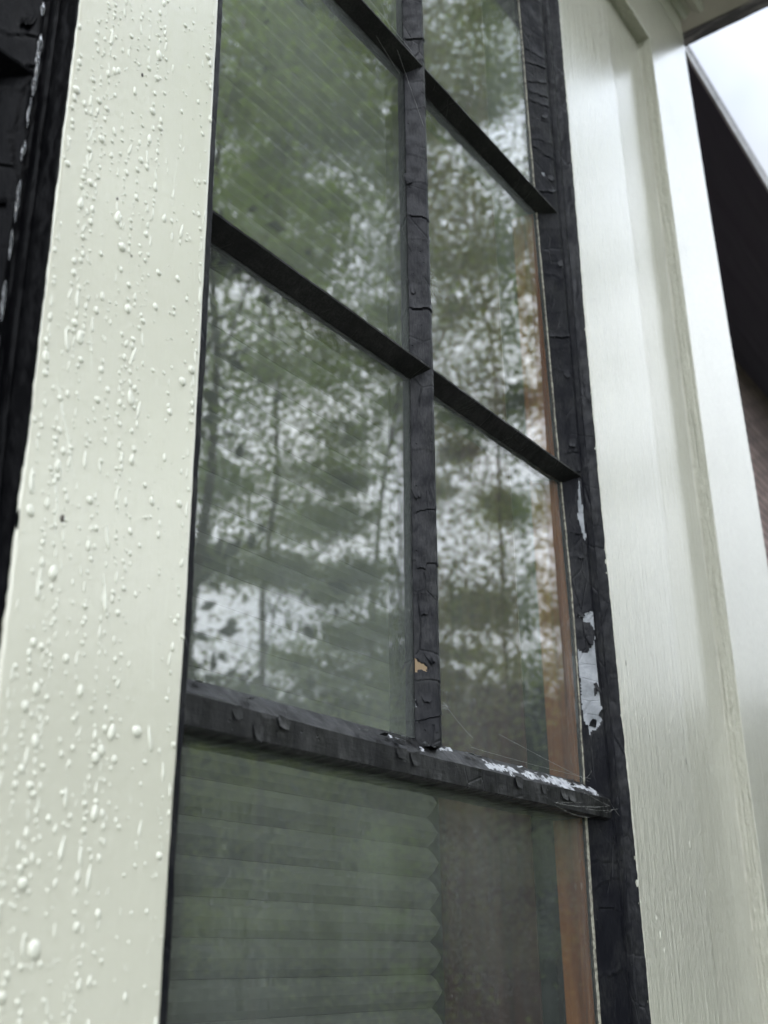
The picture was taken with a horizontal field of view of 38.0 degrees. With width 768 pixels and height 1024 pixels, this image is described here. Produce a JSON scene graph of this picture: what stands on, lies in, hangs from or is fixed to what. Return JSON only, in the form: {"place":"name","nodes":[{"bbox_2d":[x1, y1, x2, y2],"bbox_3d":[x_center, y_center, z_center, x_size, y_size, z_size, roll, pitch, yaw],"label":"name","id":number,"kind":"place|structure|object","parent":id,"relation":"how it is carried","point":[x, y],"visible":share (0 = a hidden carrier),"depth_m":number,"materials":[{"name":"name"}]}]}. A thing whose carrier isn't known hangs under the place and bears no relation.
{"place":"outdoors","nodes":[
{"label":"outdoors","id":0,"kind":"place"},
{"bbox_2d":[689,7,767,176],"label":"sky","id":1,"kind":"structure","parent":0,"point":[734,58],"materials":[{"name":"white"}]},
{"label":"path","id":2,"kind":"structure","parent":0,"visible":0},
{"bbox_2d":[659,0,683,41],"bbox_3d":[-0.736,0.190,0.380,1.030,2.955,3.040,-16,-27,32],"label":"bay wall","id":3,"kind":"structure","parent":2,"relation":"on","point":[671,12],"depth_m":1.75,"materials":[{"name":"paint"}]},
{"bbox_2d":[0,0,79,644],"bbox_3d":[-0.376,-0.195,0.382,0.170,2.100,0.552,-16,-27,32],"label":"window","id":4,"kind":"structure","parent":3,"relation":"attached to","point":[37,38],"depth_m":0.54,"materials":[{"name":"black paint"}]},
{"bbox_2d":[0,0,217,1023],"bbox_3d":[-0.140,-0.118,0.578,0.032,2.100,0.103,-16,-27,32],"label":"window casing","id":5,"kind":"object","parent":3,"relation":"attached to","point":[92,641],"depth_m":0.51,"materials":[{"name":"white paint"}]},
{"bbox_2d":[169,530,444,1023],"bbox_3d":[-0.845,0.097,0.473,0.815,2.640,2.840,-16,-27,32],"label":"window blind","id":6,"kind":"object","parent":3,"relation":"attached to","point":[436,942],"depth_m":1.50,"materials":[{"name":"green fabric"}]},
{"bbox_2d":[159,0,650,1023],"bbox_3d":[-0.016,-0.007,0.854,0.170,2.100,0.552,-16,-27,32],"label":"window","id":7,"kind":"structure","parent":3,"relation":"attached to","point":[475,358],"depth_m":0.95,"materials":[{"name":"black paint"}]},
{"bbox_2d":[166,0,442,1023],"bbox_3d":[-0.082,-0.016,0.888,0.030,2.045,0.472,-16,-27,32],"label":"pleated blind","id":8,"kind":"object","parent":7,"relation":"attached to","point":[292,472],"visible":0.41,"depth_m":0.88,"materials":[{"name":"fabric"}]},
{"bbox_2d":[558,0,767,1023],"bbox_3d":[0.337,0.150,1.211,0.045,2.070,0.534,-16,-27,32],"label":"panelled corner trim","id":9,"kind":"structure","parent":3,"relation":"attached to","point":[686,562],"depth_m":1.22,"materials":[{"name":"white paint"}]},
{"bbox_2d":[670,0,767,46],"bbox_3d":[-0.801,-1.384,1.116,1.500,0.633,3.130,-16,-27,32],"label":"roof overhang","id":10,"kind":"object","parent":3,"relation":"attached to","point":[700,19],"visible":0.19,"depth_m":1.84,"materials":[{"name":"paint"}]},
{"label":"lawn","id":11,"kind":"structure","parent":0,"visible":0},
{"bbox_2d":[684,45,767,563],"bbox_3d":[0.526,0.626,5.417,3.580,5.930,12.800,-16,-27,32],"label":"brick house","id":12,"kind":"structure","parent":11,"relation":"on","point":[736,178],"depth_m":4.78,"materials":[{"name":"black"}]}
]}

